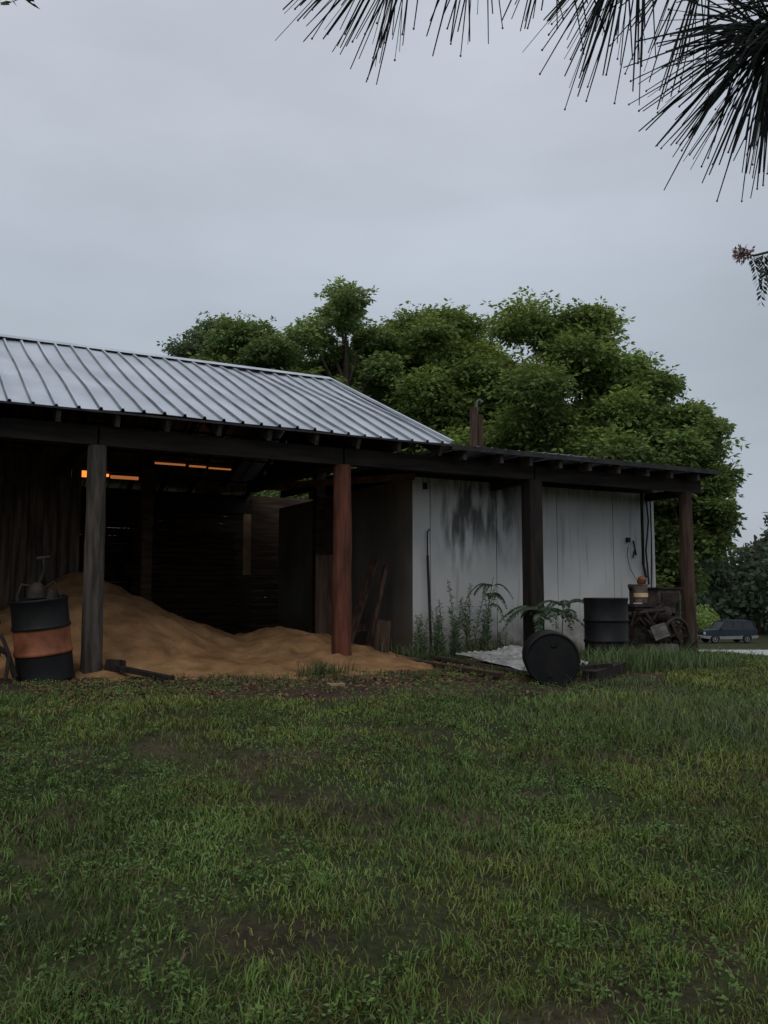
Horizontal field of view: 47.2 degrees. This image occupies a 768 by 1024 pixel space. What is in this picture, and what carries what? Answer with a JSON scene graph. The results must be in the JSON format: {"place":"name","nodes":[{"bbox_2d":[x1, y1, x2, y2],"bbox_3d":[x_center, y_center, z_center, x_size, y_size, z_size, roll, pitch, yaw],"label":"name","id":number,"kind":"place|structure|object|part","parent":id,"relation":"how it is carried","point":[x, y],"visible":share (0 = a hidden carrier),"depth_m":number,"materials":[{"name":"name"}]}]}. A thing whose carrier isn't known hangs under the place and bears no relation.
{"place":"outdoors","nodes":[
{"label":"outdoors","id":0,"kind":"place"},
{"bbox_2d":[0,611,767,1023],"bbox_3d":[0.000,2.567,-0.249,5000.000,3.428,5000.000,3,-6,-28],"label":"ground","id":1,"kind":"structure","parent":0,"point":[258,925],"depth_m":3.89,"materials":[{"name":"green plant"}]},
{"bbox_2d":[0,621,17,681],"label":"rusty implement","id":2,"kind":"object","parent":1,"relation":"on","point":[6,652],"visible":1,"depth_m":9.04,"materials":[{"name":"metal"}]},
{"bbox_2d":[0,0,38,8],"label":"oak tree","id":3,"kind":"object","parent":1,"relation":"on","point":[8,2],"visible":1,"depth_m":3.03,"materials":[{"name":"green plant"}]},
{"bbox_2d":[9,594,74,681],"bbox_3d":[-3.654,1.357,9.407,0.699,0.948,0.644,3,-6,-28],"label":"steel drum","id":4,"kind":"object","parent":1,"relation":"on","point":[41,635],"visible":0.83,"depth_m":9.16,"materials":[{"name":"black metal"}]},
{"bbox_2d":[15,555,61,600],"bbox_3d":[-3.673,0.846,9.449,0.530,0.762,0.200,3,-6,-28],"label":"hand pump","id":5,"kind":"object","parent":4,"relation":"on","point":[36,589],"visible":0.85,"depth_m":9.40,"materials":[{"name":"metal"}]},
{"bbox_2d":[104,659,174,680],"bbox_3d":[-2.698,1.727,9.536,1.153,0.234,0.258,-5,-8,43],"label":"firewood chunk","id":6,"kind":"object","parent":1,"relation":"on","point":[115,665],"visible":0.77,"depth_m":9.57,"materials":[{"name":"brown wood"}]},
{"bbox_2d":[157,311,227,359],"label":"shade tree","id":7,"kind":"object","parent":1,"relation":"on","point":[182,348],"visible":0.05,"depth_m":34.08,"materials":[{"name":"green plant"}]},
{"bbox_2d":[0,572,440,682],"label":"sawdust pile","id":8,"kind":"object","parent":1,"relation":"on","point":[140,632],"visible":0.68,"depth_m":11.16,"materials":[{"name":"beige wood"}]},
{"bbox_2d":[315,555,390,652],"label":"leaning boards","id":9,"kind":"object","parent":8,"relation":"on","point":[379,631],"visible":0.61,"depth_m":12.87,"materials":[{"name":"brown wood"}]},
{"bbox_2d":[162,310,367,625],"bbox_3d":[-3.695,-0.705,28.041,7.303,11.080,6.548,-3,-6,26],"label":"shade tree","id":10,"kind":"object","parent":1,"relation":"on","point":[252,343],"visible":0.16,"depth_m":27.24,"materials":[{"name":"green plant"}]},
{"bbox_2d":[327,683,344,685],"bbox_3d":[-0.496,1.773,8.971,0.177,0.050,0.120,1,-6,-12],"label":"wood offcut","id":11,"kind":"object","parent":1,"relation":"on","point":[335,684],"visible":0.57,"depth_m":8.93,"materials":[{"name":"brown wood"}]},
{"bbox_2d":[271,275,409,497],"bbox_3d":[-1.276,-1.251,26.189,4.188,11.557,4.272,0,-6,-3],"label":"shade tree","id":12,"kind":"object","parent":1,"relation":"on","point":[342,313],"visible":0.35,"depth_m":26.08,"materials":[{"name":"green plant"}]},
{"bbox_2d":[15,657,668,735],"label":"wood chips","id":13,"kind":"object","parent":1,"relation":"on","point":[380,676],"visible":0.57,"depth_m":9.04,"materials":[{"name":"brown wood"}]},
{"bbox_2d":[0,334,719,673],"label":"barn","id":14,"kind":"structure","parent":1,"relation":"on","point":[65,408],"depth_m":12.86,"materials":[{"name":"wood"}]},
{"bbox_2d":[71,423,140,479],"bbox_3d":[-4.728,-1.074,15.061,1.150,1.000,0.100,3,-6,-28],"label":"shop lamp","id":15,"kind":"object","parent":14,"relation":"hanging from","point":[84,471],"visible":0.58,"depth_m":15.09,"materials":[{"name":"orange"}]},
{"bbox_2d":[155,459,233,469],"bbox_3d":[-3.643,-0.903,16.774,1.600,0.110,0.090,3,-6,-28],"label":"shop lamp","id":16,"kind":"object","parent":14,"relation":"attached to","point":[190,462],"visible":0.82,"depth_m":16.76,"materials":[{"name":"brown"}]},
{"bbox_2d":[278,480,411,653],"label":"side panels","id":17,"kind":"object","parent":14,"relation":"attached to","point":[382,523],"visible":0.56,"depth_m":14.45,"materials":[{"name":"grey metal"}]},
{"bbox_2d":[470,399,482,446],"bbox_3d":[1.878,-1.348,17.606,0.390,1.937,0.200,8,-10,-57],"label":"wooden vent stack","id":18,"kind":"object","parent":14,"relation":"attached to","point":[476,428],"visible":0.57,"depth_m":17.54,"materials":[{"name":"brown wood"}]},
{"bbox_2d":[411,472,652,493],"bbox_3d":[2.582,-0.460,14.392,4.900,0.070,0.060,3,-6,-28],"label":"top plate","id":19,"kind":"object","parent":14,"relation":"attached to","point":[487,479],"visible":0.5,"depth_m":14.45,"materials":[{"name":"brown wood"}]},
{"bbox_2d":[412,477,652,654],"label":"front panels","id":20,"kind":"object","parent":14,"relation":"attached to","point":[475,534],"visible":0.53,"depth_m":13.95,"materials":[{"name":"white metal"}]},
{"bbox_2d":[412,477,655,654],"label":"corner trim","id":21,"kind":"structure","parent":14,"relation":"attached to","point":[415,556],"depth_m":13.13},
{"bbox_2d":[626,491,651,586],"bbox_3d":[4.375,0.493,15.165,0.671,1.702,0.355,10,-11,-61],"label":"conduit","id":22,"kind":"object","parent":14,"relation":"attached to","point":[643,553],"visible":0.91,"depth_m":15.18,"materials":[{"name":"metal"}]},
{"bbox_2d":[325,340,425,475],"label":"shade tree","id":23,"kind":"object","parent":1,"relation":"on","point":[358,367],"visible":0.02,"depth_m":27.48,"materials":[{"name":"green plant"}]},
{"bbox_2d":[0,665,767,1023],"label":"clover weeds","id":24,"kind":"object","parent":1,"relation":"on","point":[372,991],"visible":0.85,"depth_m":4.36,"materials":[{"name":"green plant"}]},
{"bbox_2d":[10,512,767,633],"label":"distant woods","id":25,"kind":"object","parent":1,"relation":"on","point":[735,590],"depth_m":98.64,"materials":[{"name":"green plant"}]},
{"bbox_2d":[410,615,431,659],"bbox_3d":[0.530,1.761,12.394,0.359,0.684,0.233,3,-6,-28],"label":"tall weed","id":26,"kind":"object","parent":1,"relation":"on","point":[420,637],"visible":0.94,"depth_m":12.38,"materials":[{"name":"green plant"}]},
{"bbox_2d":[335,298,510,453],"bbox_3d":[1.375,-0.993,27.227,6.542,11.376,7.135,3,-6,-28],"label":"shade tree","id":27,"kind":"object","parent":1,"relation":"on","point":[432,401],"visible":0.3,"depth_m":25.89,"materials":[{"name":"green plant"}]},
{"bbox_2d":[423,482,432,651],"bbox_3d":[0.668,0.848,13.110,0.099,2.601,0.165,3,-6,-28],"label":"leaning rod","id":28,"kind":"object","parent":1,"relation":"on","point":[425,486],"visible":0.88,"depth_m":13.06,"materials":[{"name":"metal"}]},
{"bbox_2d":[431,621,444,660],"bbox_3d":[0.754,1.809,12.368,0.225,0.583,0.310,-1,-6,5],"label":"tall weed","id":29,"kind":"object","parent":1,"relation":"on","point":[438,640],"visible":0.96,"depth_m":12.36,"materials":[{"name":"green plant"}]},
{"bbox_2d":[429,600,447,655],"bbox_3d":[0.784,1.680,12.682,0.266,0.900,0.268,3,-6,-28],"label":"tall weed","id":30,"kind":"object","parent":1,"relation":"on","point":[434,624],"visible":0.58,"depth_m":12.67,"materials":[{"name":"green plant"}]},
{"bbox_2d":[396,656,504,675],"bbox_3d":[0.667,1.914,11.049,0.100,0.055,3.007,3,-6,-25],"label":"wooden plank","id":31,"kind":"object","parent":1,"relation":"on","point":[480,671],"visible":0.64,"depth_m":10.39,"materials":[{"name":"brown wood"}]},
{"bbox_2d":[445,619,461,657],"bbox_3d":[0.979,1.802,12.383,0.278,0.599,0.234,-2,-6,17],"label":"tall weed","id":32,"kind":"object","parent":1,"relation":"on","point":[453,637],"visible":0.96,"depth_m":12.38,"materials":[{"name":"green plant"}]},
{"bbox_2d":[446,580,466,648],"bbox_3d":[1.060,1.554,12.798,0.353,1.173,0.216,3,-6,-28],"label":"tall weed","id":33,"kind":"object","parent":1,"relation":"on","point":[454,615],"visible":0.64,"depth_m":12.79,"materials":[{"name":"green plant"}]},
{"bbox_2d":[401,331,534,452],"bbox_3d":[3.149,-0.459,27.002,5.794,10.258,5.348,3,-6,-28],"label":"shade tree","id":34,"kind":"object","parent":1,"relation":"on","point":[470,392],"visible":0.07,"depth_m":26.05,"materials":[{"name":"green plant"}]},
{"bbox_2d":[460,584,483,652],"bbox_3d":[1.274,1.587,12.864,0.420,1.121,0.276,5,-7,-42],"label":"tall weed","id":35,"kind":"object","parent":1,"relation":"on","point":[466,620],"visible":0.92,"depth_m":12.82,"materials":[{"name":"green plant"}]},
{"bbox_2d":[430,655,530,675],"bbox_3d":[1.240,1.913,10.990,0.090,0.065,2.971,2,-6,-22],"label":"wooden plank","id":36,"kind":"object","parent":1,"relation":"on","point":[503,668],"visible":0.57,"depth_m":11.01,"materials":[{"name":"grey wood"}]},
{"bbox_2d":[477,609,491,650],"bbox_3d":[1.467,1.787,13.001,0.268,0.750,0.258,3,-6,-28],"label":"tall weed","id":37,"kind":"object","parent":1,"relation":"on","point":[484,624],"visible":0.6,"depth_m":12.99,"materials":[{"name":"green plant"}]},
{"bbox_2d":[480,586,496,650],"bbox_3d":[1.501,1.592,12.682,0.208,1.076,0.282,-3,-6,27],"label":"tall weed","id":38,"kind":"object","parent":1,"relation":"on","point":[488,628],"visible":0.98,"depth_m":12.65,"materials":[{"name":"green plant"}]},
{"bbox_2d":[466,577,512,645],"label":"mimosa sapling","id":39,"kind":"object","parent":1,"relation":"on","point":[485,585],"visible":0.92,"depth_m":13.04,"materials":[{"name":"green plant"}]},
{"bbox_2d":[490,632,507,650],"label":"tall weed","id":40,"kind":"object","parent":1,"relation":"on","point":[500,644],"visible":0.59,"depth_m":13.15,"materials":[{"name":"green plant"}]},
{"bbox_2d":[275,0,767,201],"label":"pine tree","id":41,"kind":"object","parent":1,"relation":"on","point":[749,38],"visible":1,"depth_m":1.50,"materials":[{"name":"green plant"}]},
{"bbox_2d":[456,645,588,670],"bbox_3d":[1.682,1.824,11.018,0.850,0.209,1.900,2,-6,-20],"label":"corrugated metal sheet","id":42,"kind":"object","parent":1,"relation":"on","point":[509,656],"visible":0.62,"depth_m":11.38,"materials":[{"name":"silver metal"}]},
{"bbox_2d":[499,605,583,631],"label":"mimosa sapling","id":43,"kind":"object","parent":1,"relation":"on","point":[547,615],"visible":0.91,"depth_m":12.19,"materials":[{"name":"green plant"}]},
{"bbox_2d":[522,629,580,686],"bbox_3d":[1.816,1.587,9.625,0.577,0.577,0.840,-1,-6,6],"label":"steel drum","id":44,"kind":"object","parent":1,"relation":"on","point":[548,655],"visible":0.94,"depth_m":9.23,"materials":[{"name":"black metal"}]},
{"bbox_2d":[529,599,583,633],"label":"mimosa sapling","id":45,"kind":"object","parent":1,"relation":"on","point":[567,604],"visible":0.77,"depth_m":12.32,"materials":[{"name":"green plant"}]},
{"bbox_2d":[442,285,678,549],"bbox_3d":[5.142,-0.967,24.452,6.625,10.494,6.514,1,-6,-14],"label":"shade tree","id":46,"kind":"object","parent":1,"relation":"on","point":[584,335],"visible":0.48,"depth_m":23.54,"materials":[{"name":"green plant"}]},
{"bbox_2d":[579,662,627,681],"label":"old timbers","id":47,"kind":"object","parent":1,"relation":"on","point":[596,671],"visible":0.79,"depth_m":9.96,"materials":[{"name":"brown wood"}]},
{"bbox_2d":[583,598,629,657],"bbox_3d":[2.991,1.594,11.833,0.608,0.880,0.608,3,-6,-28],"label":"steel drum","id":48,"kind":"object","parent":1,"relation":"on","point":[605,620],"visible":0.86,"depth_m":11.60,"materials":[{"name":"black metal"}]},
{"bbox_2d":[523,347,748,599],"bbox_3d":[7.154,-0.196,24.939,6.067,9.111,5.748,-3,-6,26],"label":"shade tree","id":49,"kind":"object","parent":1,"relation":"on","point":[639,368],"visible":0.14,"depth_m":23.96,"materials":[{"name":"green plant"}]},
{"bbox_2d":[576,436,708,617],"bbox_3d":[6.139,1.064,22.694,4.500,5.875,4.906,-5,-7,39],"label":"shade tree","id":50,"kind":"object","parent":1,"relation":"on","point":[665,562],"visible":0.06,"depth_m":22.12,"materials":[{"name":"green plant"}]},
{"bbox_2d":[645,644,677,652],"bbox_3d":[3.900,1.960,12.360,0.400,0.200,0.200,2,-6,-17],"label":"cinder block","id":51,"kind":"object","parent":1,"relation":"on","point":[670,646],"depth_m":12.30,"materials":[{"name":"grey concrete"}]},
{"bbox_2d":[650,622,669,641],"bbox_3d":[3.868,1.683,12.299,0.255,0.289,0.421,-2,-6,19],"label":"cinder block","id":52,"kind":"object","parent":51,"relation":"on","point":[660,632],"depth_m":12.12,"materials":[{"name":"grey concrete"}]},
{"bbox_2d":[642,587,683,643],"bbox_3d":[4.275,1.726,13.520,0.530,1.130,0.410,3,-6,-28],"label":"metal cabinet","id":53,"kind":"object","parent":1,"relation":"on","point":[668,597],"visible":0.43,"depth_m":13.40,"materials":[{"name":"grey metal"}]},
{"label":"door panels","id":54,"kind":"part","parent":53,"relation":"part of","materials":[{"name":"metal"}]},
{"bbox_2d":[627,584,699,655],"bbox_3d":[4.015,1.614,12.989,1.406,1.097,0.730,3,-6,-28],"label":"junk engine","id":55,"kind":"object","parent":1,"relation":"on","point":[643,618],"visible":0.63,"depth_m":12.73,"materials":[{"name":"metal"}]},
{"bbox_2d":[631,584,647,602],"bbox_3d":[3.773,1.200,12.972,0.244,0.272,0.244,3,-6,-28],"label":"paint bucket","id":56,"kind":"object","parent":55,"relation":"on","point":[640,594],"visible":0.89,"depth_m":12.88,"materials":[{"name":"grey metal"}]},
{"bbox_2d":[637,575,645,583],"bbox_3d":[3.818,1.015,13.034,0.140,0.150,0.143,3,-6,-28],"label":"orange rag","id":57,"kind":"object","parent":56,"relation":"on","point":[641,579],"visible":0.87,"depth_m":12.99,"materials":[{"name":"orange fabric"}]},
{"bbox_2d":[632,640,697,651],"bbox_3d":[3.889,1.961,12.733,1.469,0.253,0.450,3,-6,-28],"label":"scrap wood","id":58,"kind":"object","parent":55,"relation":"on","point":[695,642],"visible":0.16,"depth_m":12.88,"materials":[{"name":"brown wood"}]},
{"bbox_2d":[631,397,752,594],"bbox_3d":[7.845,0.532,24.029,3.884,7.352,4.430,3,-6,-28],"label":"shade tree","id":59,"kind":"object","parent":1,"relation":"on","point":[701,426],"visible":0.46,"depth_m":23.11,"materials":[{"name":"green plant"}]},
{"bbox_2d":[688,634,697,651],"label":"tall weed","id":60,"kind":"object","parent":1,"relation":"on","point":[691,641],"visible":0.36,"depth_m":13.20,"materials":[{"name":"green plant"}]},
{"bbox_2d":[696,604,720,639],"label":"hedge bush","id":61,"kind":"object","parent":1,"relation":"on","point":[701,619],"visible":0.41,"depth_m":83.64,"materials":[{"name":"green plant"}]},
{"bbox_2d":[697,620,757,642],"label":"suv","id":62,"kind":"object","parent":1,"relation":"on","point":[735,631],"visible":0.97,"depth_m":74.62,"materials":[{"name":"paint"}]},
{"bbox_2d":[732,243,767,306],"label":"mimosa tree","id":63,"kind":"object","parent":1,"relation":"on","point":[740,254],"visible":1,"depth_m":2.97,"materials":[{"name":"green plant"}]},
{"bbox_2d":[0,0,767,564],"label":"sky","id":64,"kind":"structure","parent":0,"point":[163,163],"materials":[{"name":"grey"}]},
{"bbox_2d":[699,650,767,654],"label":"gravel driveway","id":65,"kind":"structure","parent":0,"point":[756,652],"depth_m":46.07,"materials":[{"name":"grey gravel"}]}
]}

